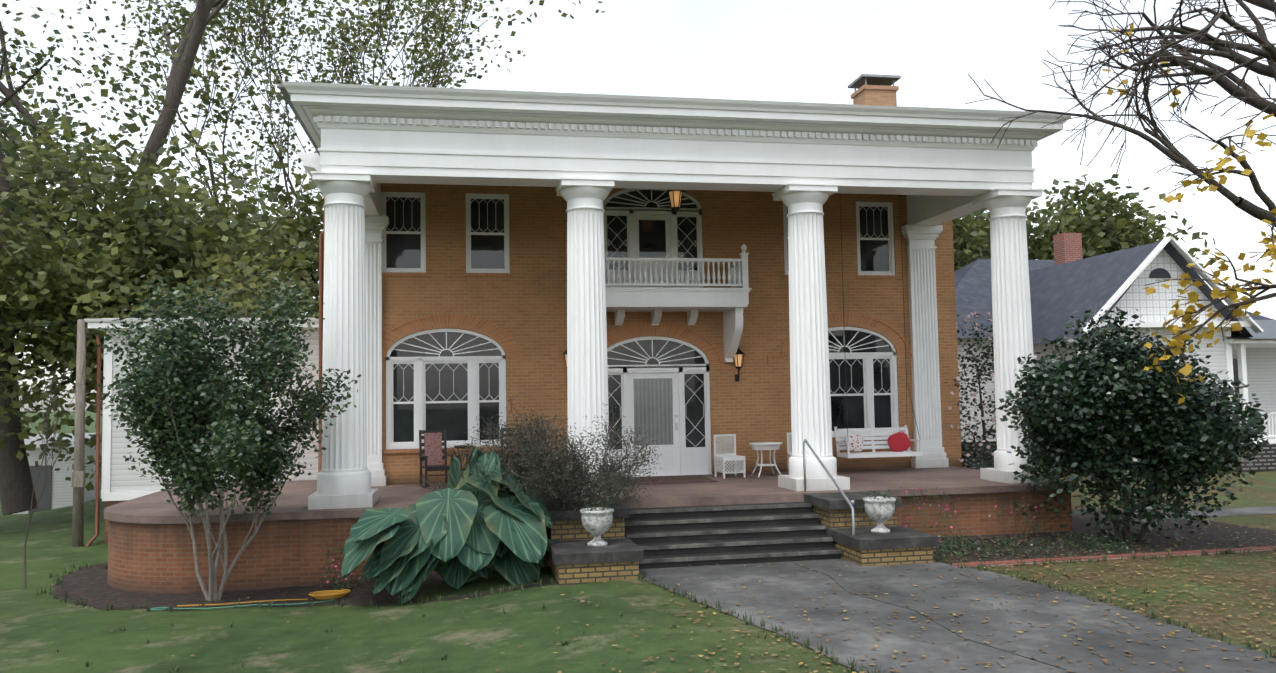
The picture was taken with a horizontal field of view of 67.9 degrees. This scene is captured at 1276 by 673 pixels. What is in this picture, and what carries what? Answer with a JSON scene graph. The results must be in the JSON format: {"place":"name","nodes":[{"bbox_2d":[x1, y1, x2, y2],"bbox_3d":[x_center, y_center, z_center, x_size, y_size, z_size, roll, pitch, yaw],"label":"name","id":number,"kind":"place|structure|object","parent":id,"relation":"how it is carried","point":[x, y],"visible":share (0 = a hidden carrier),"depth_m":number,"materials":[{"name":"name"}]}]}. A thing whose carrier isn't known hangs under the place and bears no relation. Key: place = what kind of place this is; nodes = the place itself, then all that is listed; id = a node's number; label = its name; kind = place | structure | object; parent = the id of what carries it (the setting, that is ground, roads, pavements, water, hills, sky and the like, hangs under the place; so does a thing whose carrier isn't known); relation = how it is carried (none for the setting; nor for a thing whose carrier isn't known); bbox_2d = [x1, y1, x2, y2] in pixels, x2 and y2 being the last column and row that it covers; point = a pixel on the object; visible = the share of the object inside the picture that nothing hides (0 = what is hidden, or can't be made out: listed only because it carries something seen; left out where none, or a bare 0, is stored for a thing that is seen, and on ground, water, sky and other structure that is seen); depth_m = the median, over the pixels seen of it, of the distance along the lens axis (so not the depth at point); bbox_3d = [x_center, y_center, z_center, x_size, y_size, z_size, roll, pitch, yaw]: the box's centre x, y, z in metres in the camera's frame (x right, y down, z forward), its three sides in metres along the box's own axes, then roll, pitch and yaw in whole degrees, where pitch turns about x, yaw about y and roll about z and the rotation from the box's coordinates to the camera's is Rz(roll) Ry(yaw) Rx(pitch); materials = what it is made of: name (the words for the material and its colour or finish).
{"place":"outdoors","nodes":[
{"label":"outdoors","id":0,"kind":"place"},
{"bbox_2d":[28,465,51,513],"bbox_3d":[-23.696,6.119,37.528,0.800,2.000,0.050,0,-4,-10],"label":"shed opening","id":1,"kind":"object","parent":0,"point":[44,503],"visible":0.5,"depth_m":37.52,"materials":[{"name":"grey"}]},
{"bbox_2d":[84,336,100,546],"bbox_3d":[-11.502,2.208,20.005,0.089,4.462,0.338,-2,-4,13],"label":"wing downspout","id":2,"kind":"object","parent":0,"point":[97,492],"visible":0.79,"depth_m":20.09,"materials":[{"name":"metal"}]},
{"bbox_2d":[110,336,318,491],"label":"wing clapboard walls","id":3,"kind":"structure","parent":0,"point":[124,478],"depth_m":20.35,"materials":[{"name":"white wood"}]},
{"bbox_2d":[84,318,318,500],"bbox_3d":[-9.819,1.763,23.896,5.060,3.880,7.360,0,-4,-10],"label":"pergola frame","id":4,"kind":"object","parent":3,"relation":"attached to","point":[106,493],"depth_m":20.20,"materials":[{"name":"white wood"}]},
{"bbox_2d":[451,445,472,471],"bbox_3d":[-3.511,2.593,19.065,0.498,0.790,0.434,0,-4,-10],"label":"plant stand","id":5,"kind":"object","parent":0,"point":[458,447],"visible":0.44,"depth_m":18.97,"materials":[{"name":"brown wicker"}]},
{"bbox_2d":[500,427,526,475],"bbox_3d":[-2.533,2.412,19.102,0.560,1.122,0.852,-1,-4,0],"label":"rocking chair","id":6,"kind":"object","parent":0,"point":[510,435],"visible":0.08,"depth_m":19.43,"materials":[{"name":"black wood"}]},
{"bbox_2d":[0,411,1275,672],"bbox_3d":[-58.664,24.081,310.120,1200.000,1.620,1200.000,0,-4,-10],"label":"ground","id":7,"kind":"structure","parent":0,"point":[38,631],"depth_m":11.74,"materials":[{"name":"green plant"}]},
{"bbox_2d":[0,31,104,364],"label":"tree","id":8,"kind":"object","parent":7,"relation":"on","point":[28,109],"depth_m":49.04,"materials":[{"name":"green plant"}]},
{"bbox_2d":[20,348,86,588],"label":"sapling branches","id":9,"kind":"object","parent":7,"relation":"on","point":[30,515],"visible":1,"depth_m":15.28,"materials":[{"name":"brown"}]},
{"bbox_2d":[15,442,100,513],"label":"shed walls","id":10,"kind":"structure","parent":7,"relation":"on","point":[62,493],"depth_m":37.73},
{"bbox_2d":[24,433,100,447],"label":"shed roof","id":11,"kind":"structure","parent":10,"relation":"on","point":[28,441],"depth_m":38.48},
{"bbox_2d":[71,319,85,546],"bbox_3d":[-11.722,2.059,19.889,0.270,4.850,0.315,0,-4,-10],"label":"service pole","id":12,"kind":"object","parent":7,"relation":"on","point":[78,479],"visible":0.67,"depth_m":19.86,"materials":[{"name":"wood"}]},
{"bbox_2d":[0,111,169,410],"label":"dense tree","id":13,"kind":"object","parent":7,"relation":"on","point":[6,203],"depth_m":27.49,"materials":[{"name":"green plant"}]},
{"bbox_2d":[0,0,184,515],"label":"tall tree","id":14,"kind":"object","parent":7,"relation":"on","point":[16,487],"depth_m":27.69,"materials":[{"name":"green plant"}]},
{"bbox_2d":[104,500,127,543],"bbox_3d":[-9.631,4.234,23.949,4.700,1.150,7.000,0,-4,-10],"label":"house foundation","id":15,"kind":"object","parent":7,"relation":"on","point":[109,503],"depth_m":20.11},
{"bbox_2d":[0,118,318,490],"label":"tree","id":16,"kind":"object","parent":7,"relation":"on","point":[24,271],"depth_m":25.43,"materials":[{"name":"green plant"}]},
{"bbox_2d":[0,57,322,373],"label":"dense tree","id":17,"kind":"object","parent":7,"relation":"on","point":[182,249],"depth_m":28.92,"materials":[{"name":"green plant"}]},
{"bbox_2d":[0,0,363,489],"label":"tall tree","id":18,"kind":"object","parent":7,"relation":"on","point":[196,24],"depth_m":33.88,"materials":[{"name":"green plant"}]},
{"bbox_2d":[107,520,299,593],"bbox_3d":[-8.404,3.679,16.949,2.245,1.230,7.039,2,-5,-39],"label":"brick porch base","id":19,"kind":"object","parent":7,"relation":"on","point":[150,558],"depth_m":14.78,"materials":[{"name":"brown brick"}]},
{"bbox_2d":[104,480,316,523],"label":"porch floor","id":20,"kind":"structure","parent":19,"relation":"on","point":[291,501],"depth_m":15.62,"materials":[{"name":"concrete"}]},
{"bbox_2d":[53,0,372,291],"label":"bare tree","id":21,"kind":"object","parent":7,"relation":"on","point":[244,90],"depth_m":42.94,"materials":[{"name":"green plant"}]},
{"bbox_2d":[92,272,360,600],"bbox_3d":[-6.328,1.442,13.998,3.704,4.975,3.466,-2,-4,13],"label":"shrub","id":22,"kind":"object","parent":7,"relation":"on","point":[256,435],"depth_m":13.49,"materials":[{"name":"green plant"}]},
{"bbox_2d":[161,170,323,313],"bbox_3d":[-15.820,-0.717,39.316,11.782,13.107,10.719,0,-4,-10],"label":"dense tree","id":23,"kind":"object","parent":7,"relation":"on","point":[314,227],"depth_m":37.98,"materials":[{"name":"green plant"}]},
{"bbox_2d":[166,184,318,317],"bbox_3d":[-15.728,-0.025,35.715,9.017,11.188,9.294,0,-4,-10],"label":"tree","id":24,"kind":"object","parent":7,"relation":"on","point":[281,231],"visible":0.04,"depth_m":35.42,"materials":[{"name":"green plant"}]},
{"bbox_2d":[49,562,557,610],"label":"mulch bed soil","id":25,"kind":"structure","parent":7,"relation":"on","point":[94,588],"depth_m":14.31,"materials":[{"name":"brown soil"}]},
{"bbox_2d":[150,599,333,610],"bbox_3d":[-5.657,3.851,13.555,2.525,0.021,0.223,-1,-4,-8],"label":"green hose","id":26,"kind":"object","parent":25,"relation":"on","point":[156,609],"visible":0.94,"depth_m":13.51,"materials":[{"name":"green rubber"}]},
{"bbox_2d":[177,589,350,606],"bbox_3d":[-5.428,3.817,13.788,2.415,0.110,0.370,0,-4,-10],"label":"yellow hose","id":27,"kind":"object","parent":25,"relation":"on","point":[327,594],"visible":0.98,"depth_m":13.84,"materials":[{"name":"orange"}]},
{"bbox_2d":[341,449,558,602],"bbox_3d":[-2.687,2.790,14.060,3.217,2.202,2.054,0,-4,-10],"label":"elephant ear","id":28,"kind":"object","parent":25,"relation":"on","point":[433,529],"depth_m":13.52},
{"bbox_2d":[49,0,604,221],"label":"tall tree","id":29,"kind":"object","parent":7,"relation":"on","point":[218,100],"depth_m":42.60,"materials":[{"name":"green plant"}]},
{"bbox_2d":[216,0,463,247],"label":"bare tree","id":30,"kind":"object","parent":7,"relation":"on","point":[323,27],"depth_m":45.20,"materials":[{"name":"green plant"}]},
{"bbox_2d":[204,0,525,152],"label":"bare tree","id":31,"kind":"object","parent":7,"relation":"on","point":[376,13],"depth_m":38.44,"materials":[{"name":"green plant"}]},
{"bbox_2d":[323,183,961,484],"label":"brick house walls","id":32,"kind":"structure","parent":7,"relation":"on","point":[525,306],"depth_m":20.79,"materials":[{"name":"orange brick"}]},
{"bbox_2d":[0,239,318,325],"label":"service wires","id":33,"kind":"object","parent":32,"relation":"attached to","point":[163,309],"visible":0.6,"depth_m":20.02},
{"bbox_2d":[296,152,323,197],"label":"house cornice","id":34,"kind":"structure","parent":32,"relation":"attached to","point":[311,161],"depth_m":19.52,"materials":[{"name":"white paint"}]},
{"bbox_2d":[318,230,323,472],"bbox_3d":[-6.325,0.850,19.210,0.463,6.764,0.333,-2,-4,12],"label":"downspout","id":35,"kind":"object","parent":32,"relation":"attached to","point":[321,261],"visible":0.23,"depth_m":19.41,"materials":[{"name":"brown"}]},
{"bbox_2d":[382,328,506,453],"bbox_3d":[-3.986,1.110,19.723,2.610,2.560,0.170,0,-4,-10],"label":"window","id":36,"kind":"structure","parent":32,"relation":"attached to","point":[452,382],"depth_m":19.76,"materials":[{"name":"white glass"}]},
{"bbox_2d":[382,313,535,366],"bbox_3d":[-3.999,0.086,19.761,3.700,1.140,0.085,0,-4,-10],"label":"brick arch","id":37,"kind":"object","parent":32,"relation":"attached to","point":[502,337],"visible":0.85,"depth_m":19.79,"materials":[{"name":"orange brick"}]},
{"bbox_2d":[563,350,566,367],"bbox_3d":[-1.444,0.563,20.020,0.270,0.790,0.324,2,-5,-40],"label":"wall lantern","id":38,"kind":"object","parent":32,"relation":"attached to","point":[565,354],"depth_m":19.99,"materials":[{"name":"grey metal"}]},
{"bbox_2d":[381,192,898,278],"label":"windows","id":39,"kind":"structure","parent":32,"relation":"attached to","point":[487,240],"depth_m":20.12,"materials":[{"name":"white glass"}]},
{"bbox_2d":[603,189,703,287],"bbox_3d":[0.316,-2.104,20.769,2.230,2.385,0.120,0,-4,-10],"label":"balcony door","id":40,"kind":"structure","parent":32,"relation":"in","point":[643,223],"depth_m":20.77,"materials":[{"name":"white wood"}]},
{"bbox_2d":[607,336,711,476],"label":"front door","id":41,"kind":"structure","parent":32,"relation":"attached to","point":[656,384],"depth_m":20.56,"materials":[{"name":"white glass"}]},
{"bbox_2d":[675,415,677,429],"bbox_3d":[0.837,1.871,20.559,0.055,0.328,0.060,0,-4,-10],"label":"door handle","id":42,"kind":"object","parent":41,"relation":"attached to","point":[676,424],"depth_m":20.55,"materials":[{"name":"silver metal"}]},
{"bbox_2d":[607,322,737,374],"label":"brick arch","id":43,"kind":"structure","parent":32,"relation":"attached to","point":[706,346],"depth_m":20.62,"materials":[{"name":"orange brick"}]},
{"bbox_2d":[278,83,1070,154],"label":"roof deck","id":44,"kind":"structure","parent":32,"relation":"on","point":[284,93],"depth_m":16.63,"materials":[{"name":"grey"}]},
{"bbox_2d":[851,85,898,105],"bbox_3d":[6.153,-5.017,24.469,0.950,2.720,0.850,0,-4,-10],"label":"chimney","id":45,"kind":"object","parent":44,"relation":"on","point":[881,95],"visible":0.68,"depth_m":24.18,"materials":[{"name":"orange brick"}]},
{"bbox_2d":[848,74,900,90],"bbox_3d":[6.127,-6.499,24.563,1.050,0.270,0.950,0,-4,-10],"label":"chimney cap","id":46,"kind":"object","parent":45,"relation":"on","point":[870,79],"visible":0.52,"depth_m":24.35,"materials":[{"name":"grey metal"}]},
{"bbox_2d":[281,81,1070,224],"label":"portico entablature","id":47,"kind":"structure","parent":32,"relation":"attached to","point":[938,176],"depth_m":16.70,"materials":[{"name":"white paint"}]},
{"bbox_2d":[300,105,1053,141],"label":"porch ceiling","id":48,"kind":"structure","parent":47,"relation":"attached to","point":[301,106],"depth_m":16.53,"materials":[{"name":"white paint"}]},
{"bbox_2d":[666,190,684,214],"bbox_3d":[0.763,-3.057,19.406,0.390,1.142,0.338,0,-4,-10],"label":"hanging lantern","id":49,"kind":"object","parent":48,"relation":"hanging from","point":[675,198],"visible":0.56,"depth_m":19.31,"materials":[{"name":"grey metal"}]},
{"bbox_2d":[836,203,919,437],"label":"swing chains","id":50,"kind":"object","parent":48,"relation":"hanging from","point":[844,332],"visible":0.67,"depth_m":20.56,"materials":[{"name":"grey metal"}]},
{"bbox_2d":[834,425,922,457],"bbox_3d":[5.183,2.258,20.430,1.715,0.644,0.740,0,-4,-10],"label":"porch swing","id":51,"kind":"object","parent":50,"relation":"attached to","point":[872,442],"visible":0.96,"depth_m":20.61,"materials":[{"name":"white wood"}]},
{"bbox_2d":[845,432,863,451],"bbox_3d":[4.674,2.280,20.438,0.463,0.422,0.160,13,-23,-19],"label":"cushion","id":52,"kind":"object","parent":51,"relation":"on","point":[856,440],"visible":0.85,"depth_m":20.38,"materials":[{"name":"white fabric"}]},
{"bbox_2d":[888,432,910,451],"bbox_3d":[5.687,2.304,20.622,0.462,0.422,0.160,-21,-22,0],"label":"cushion","id":53,"kind":"object","parent":51,"relation":"on","point":[899,442],"visible":0.94,"depth_m":20.57,"materials":[{"name":"red fabric"}]},
{"bbox_2d":[605,244,751,361],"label":"balcony","id":54,"kind":"structure","parent":32,"relation":"attached to","point":[731,302],"depth_m":19.66,"materials":[{"name":"white wood"}]},
{"bbox_2d":[733,346,744,380],"bbox_3d":[2.201,0.580,20.685,0.270,0.790,0.324,-2,-4,20],"label":"wall lantern","id":55,"kind":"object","parent":32,"relation":"attached to","point":[738,357],"depth_m":20.62,"materials":[{"name":"grey metal"}]},
{"bbox_2d":[767,313,911,363],"bbox_3d":[4.676,0.033,21.349,3.700,1.140,0.085,0,-4,-10],"label":"brick arch","id":56,"kind":"object","parent":32,"relation":"attached to","point":[894,336],"visible":0.62,"depth_m":21.43,"materials":[{"name":"orange brick"}]},
{"bbox_2d":[828,327,898,440],"bbox_3d":[4.689,1.057,21.312,2.610,2.560,0.170,0,-4,-10],"label":"window","id":57,"kind":"structure","parent":32,"relation":"attached to","point":[869,357],"depth_m":21.42,"materials":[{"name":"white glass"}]},
{"bbox_2d":[35,539,1275,672],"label":"grass tufts","id":58,"kind":"object","parent":7,"relation":"on","point":[806,644],"visible":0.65,"depth_m":12.40,"materials":[{"name":"green plant"}]},
{"bbox_2d":[300,490,1072,586],"bbox_3d":[0.922,3.534,18.205,13.460,1.348,4.355,0,-4,-10],"label":"porch brick base","id":59,"kind":"object","parent":7,"relation":"on","point":[316,535],"visible":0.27,"depth_m":16.89,"materials":[{"name":"brown brick"}]},
{"bbox_2d":[308,171,377,509],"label":"column","id":60,"kind":"structure","parent":59,"relation":"on","point":[344,477],"depth_m":15.66,"materials":[{"name":"white paint"}]},
{"bbox_2d":[365,216,388,485],"bbox_3d":[-5.557,0.286,19.333,0.900,5.500,0.280,0,-4,-10],"label":"pilaster","id":61,"kind":"object","parent":59,"relation":"on","point":[375,227],"visible":0.54,"depth_m":19.38,"materials":[{"name":"white paint"}]},
{"bbox_2d":[419,429,452,487],"bbox_3d":[-3.990,2.415,18.734,0.560,1.122,0.852,1,-4,-24],"label":"rocking chair","id":62,"kind":"object","parent":59,"relation":"on","point":[433,467],"visible":0.67,"depth_m":18.88,"materials":[{"name":"black wood"}]},
{"bbox_2d":[424,433,441,464],"bbox_3d":[-4.118,2.256,19.020,0.340,0.640,0.085,1,-4,-24],"label":"rocker throw","id":63,"kind":"object","parent":62,"relation":"attached to","point":[433,447],"visible":0.79,"depth_m":18.98,"materials":[{"name":"fabric"}]},
{"bbox_2d":[418,395,661,561],"bbox_3d":[-1.492,2.267,15.127,3.967,2.700,3.466,0,-4,-10],"label":"twig shrub","id":64,"kind":"object","parent":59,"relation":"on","point":[559,474],"depth_m":14.58,"materials":[{"name":"green plant"}]},
{"bbox_2d":[555,177,621,499],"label":"column","id":65,"kind":"structure","parent":59,"relation":"on","point":[587,369],"depth_m":16.42,"materials":[{"name":"white paint"}]},
{"bbox_2d":[298,466,1076,519],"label":"porch floor","id":66,"kind":"structure","parent":59,"relation":"on","point":[740,488],"depth_m":17.16,"materials":[{"name":"brown concrete"}]},
{"bbox_2d":[619,475,717,484],"bbox_3d":[0.560,2.926,19.328,1.800,0.012,1.600,0,-4,-10],"label":"door rug","id":67,"kind":"object","parent":66,"relation":"on","point":[681,479],"depth_m":19.20,"materials":[{"name":"brown fabric"}]},
{"bbox_2d":[713,434,745,478],"bbox_3d":[1.914,2.499,19.806,0.512,0.880,0.490,0,-4,-18],"label":"wicker chair","id":68,"kind":"object","parent":59,"relation":"on","point":[723,457],"visible":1,"depth_m":19.86,"materials":[{"name":"white wicker"}]},
{"bbox_2d":[749,442,781,477],"bbox_3d":[2.691,2.585,19.892,0.700,0.708,0.700,0,-4,-10],"label":"wicker table","id":69,"kind":"object","parent":59,"relation":"on","point":[761,446],"visible":0.98,"depth_m":19.72,"materials":[{"name":"white wicker"}]},
{"bbox_2d":[787,433,791,473],"bbox_3d":[3.459,2.493,20.140,0.512,0.880,0.490,-1,-4,2],"label":"wicker chair","id":70,"kind":"object","parent":59,"relation":"on","point":[789,454],"visible":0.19,"depth_m":20.36,"materials":[{"name":"white wicker"}]},
{"bbox_2d":[772,183,849,490],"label":"column","id":71,"kind":"structure","parent":59,"relation":"on","point":[811,423],"depth_m":17.13,"materials":[{"name":"white paint"}]},
{"bbox_2d":[901,225,948,467],"bbox_3d":[6.552,0.212,21.550,0.900,5.500,0.280,0,-4,-10],"label":"pilaster","id":72,"kind":"object","parent":59,"relation":"on","point":[921,247],"visible":0.88,"depth_m":21.56,"materials":[{"name":"white paint"}]},
{"bbox_2d":[971,188,1057,483],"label":"column","id":73,"kind":"structure","parent":59,"relation":"on","point":[1012,320],"depth_m":17.92,"materials":[{"name":"white paint"}]},
{"bbox_2d":[320,486,1136,591],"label":"bedding flowers","id":74,"kind":"object","parent":7,"relation":"on","point":[1073,540],"visible":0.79,"depth_m":15.21,"materials":[{"name":"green plant"}]},
{"bbox_2d":[624,502,841,568],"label":"front steps","id":75,"kind":"structure","parent":7,"relation":"on","point":[682,536],"depth_m":15.10,"materials":[{"name":"concrete"}]},
{"bbox_2d":[629,500,803,508],"bbox_3d":[1.258,2.849,16.070,3.300,0.027,0.055,0,-4,-10],"label":"step riser","id":76,"kind":"object","parent":75,"relation":"attached to","point":[717,504],"visible":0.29,"depth_m":16.07,"materials":[{"name":"grey concrete"}]},
{"bbox_2d":[546,505,932,585],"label":"brick step piers","id":77,"kind":"structure","parent":7,"relation":"on","point":[565,575],"depth_m":14.28,"materials":[{"name":"brick"}]},
{"bbox_2d":[580,507,613,546],"bbox_3d":[-0.605,2.824,14.028,0.510,0.530,0.510,0,-4,-10],"label":"urn","id":78,"kind":"object","parent":77,"relation":"on","point":[597,523],"visible":0.96,"depth_m":13.87,"materials":[{"name":"stone"}]},
{"bbox_2d":[546,491,938,565],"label":"step pier caps","id":79,"kind":"object","parent":77,"relation":"on","point":[577,552],"visible":0.67,"depth_m":14.30,"materials":[{"name":"grey concrete"}]},
{"bbox_2d":[803,439,854,534],"bbox_3d":[3.122,2.632,15.599,0.060,1.800,2.122,0,-4,-10],"label":"handrail","id":80,"kind":"object","parent":77,"relation":"on","point":[851,503],"visible":0.83,"depth_m":15.59,"materials":[{"name":"grey metal"}]},
{"bbox_2d":[863,496,895,533],"bbox_3d":[3.792,2.797,14.833,0.510,0.530,0.510,0,-4,-10],"label":"urn","id":81,"kind":"object","parent":77,"relation":"on","point":[880,512],"visible":0.96,"depth_m":14.68,"materials":[{"name":"stone"}]},
{"bbox_2d":[952,218,990,270],"bbox_3d":[8.934,-2.811,43.183,11.770,16.043,13.476,0,-4,-10],"label":"tree","id":82,"kind":"object","parent":7,"relation":"on","point":[974,234],"depth_m":39.33,"materials":[{"name":"green plant"}]},
{"bbox_2d":[952,210,990,270],"bbox_3d":[12.515,-0.666,42.574,9.006,11.515,10.231,0,-4,-10],"label":"tree","id":83,"kind":"object","parent":7,"relation":"on","point":[983,223],"depth_m":39.23,"materials":[{"name":"green plant"}]},
{"bbox_2d":[945,311,1038,469],"bbox_3d":[8.208,1.647,22.558,2.906,4.516,2.923,-2,-4,16],"label":"climbing vine","id":84,"kind":"object","parent":7,"relation":"on","point":[985,457],"visible":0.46,"depth_m":22.43,"materials":[{"name":"green plant"}]},
{"bbox_2d":[959,203,1051,260],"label":"tree","id":85,"kind":"object","parent":7,"relation":"on","point":[1032,231],"depth_m":52.31,"materials":[{"name":"green plant"}]},
{"bbox_2d":[933,509,1275,564],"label":"mulch bed soil","id":86,"kind":"structure","parent":7,"relation":"on","point":[1210,534],"depth_m":16.13,"materials":[{"name":"brown soil"}]},
{"bbox_2d":[994,303,1269,547],"bbox_3d":[8.301,1.579,16.251,4.174,4.201,4.408,-2,-4,18],"label":"shrub","id":87,"kind":"object","parent":86,"relation":"on","point":[1203,411],"depth_m":15.23,"materials":[{"name":"green plant"}]},
{"bbox_2d":[951,546,1275,567],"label":"brick edging","id":88,"kind":"object","parent":7,"relation":"on","point":[1114,557],"visible":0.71,"depth_m":14.43,"materials":[{"name":"brown brick"}]},
{"bbox_2d":[957,328,1275,441],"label":"neighbour walls","id":89,"kind":"structure","parent":7,"relation":"on","point":[1261,370],"depth_m":30.94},
{"bbox_2d":[1074,351,1239,415],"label":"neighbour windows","id":90,"kind":"structure","parent":89,"relation":"in","point":[1235,367],"depth_m":32.65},
{"bbox_2d":[1080,236,1275,443],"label":"trim","id":91,"kind":"structure","parent":89,"relation":"attached to","point":[1241,346],"depth_m":28.49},
{"bbox_2d":[1224,320,1275,338],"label":"porch roof","id":92,"kind":"structure","parent":89,"relation":"attached to","point":[1268,327],"depth_m":29.92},
{"bbox_2d":[961,441,1275,475],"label":"neighbour foundation","id":93,"kind":"object","parent":7,"relation":"on","point":[1264,460],"depth_m":28.61,"materials":[{"name":"brick"}]},
{"bbox_2d":[965,0,1275,403],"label":"bare tree","id":94,"kind":"object","parent":7,"relation":"on","point":[1246,93],"depth_m":13.55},
{"bbox_2d":[1026,174,1220,282],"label":"tree","id":95,"kind":"object","parent":7,"relation":"on","point":[1123,228],"depth_m":54.23,"materials":[{"name":"green plant"}]},
{"bbox_2d":[0,0,1275,411],"label":"sky","id":96,"kind":"structure","parent":0,"point":[807,51],"materials":[{"name":"white"}]},
{"bbox_2d":[21,523,1275,672],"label":"fallen leaves","id":97,"kind":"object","parent":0,"point":[1065,573],"depth_m":11.43,"materials":[{"name":"brown plant"}]},
{"bbox_2d":[639,558,1275,672],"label":"walkway path","id":98,"kind":"structure","parent":0,"point":[1100,638],"depth_m":10.65,"materials":[{"name":"concrete"}]},
{"bbox_2d":[796,564,1075,672],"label":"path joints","id":99,"kind":"object","parent":98,"relation":"in","point":[943,626],"depth_m":10.31,"materials":[{"name":"black concrete"}]},
{"bbox_2d":[954,259,1273,337],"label":"neighbour roof","id":100,"kind":"structure","parent":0,"point":[973,287],"depth_m":33.81,"materials":[{"name":"grey"}]},
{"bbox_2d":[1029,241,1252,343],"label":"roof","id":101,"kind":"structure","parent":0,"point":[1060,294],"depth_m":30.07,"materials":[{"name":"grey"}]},
{"bbox_2d":[1053,233,1082,264],"bbox_3d":[15.402,-2.547,33.864,0.700,2.250,0.600,0,-4,-10],"label":"neighbour chimney","id":102,"kind":"object","parent":101,"relation":"on","point":[1067,247],"visible":0.36,"depth_m":33.64,"materials":[{"name":"red brick"}]},
{"bbox_2d":[1104,249,1226,321],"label":"gable wall","id":103,"kind":"structure","parent":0,"point":[1157,305],"depth_m":28.50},
{"bbox_2d":[1135,506,1275,518],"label":"neighbour path","id":104,"kind":"structure","parent":0,"point":[1247,511],"depth_m":19.48,"materials":[{"name":"concrete"}]}
]}

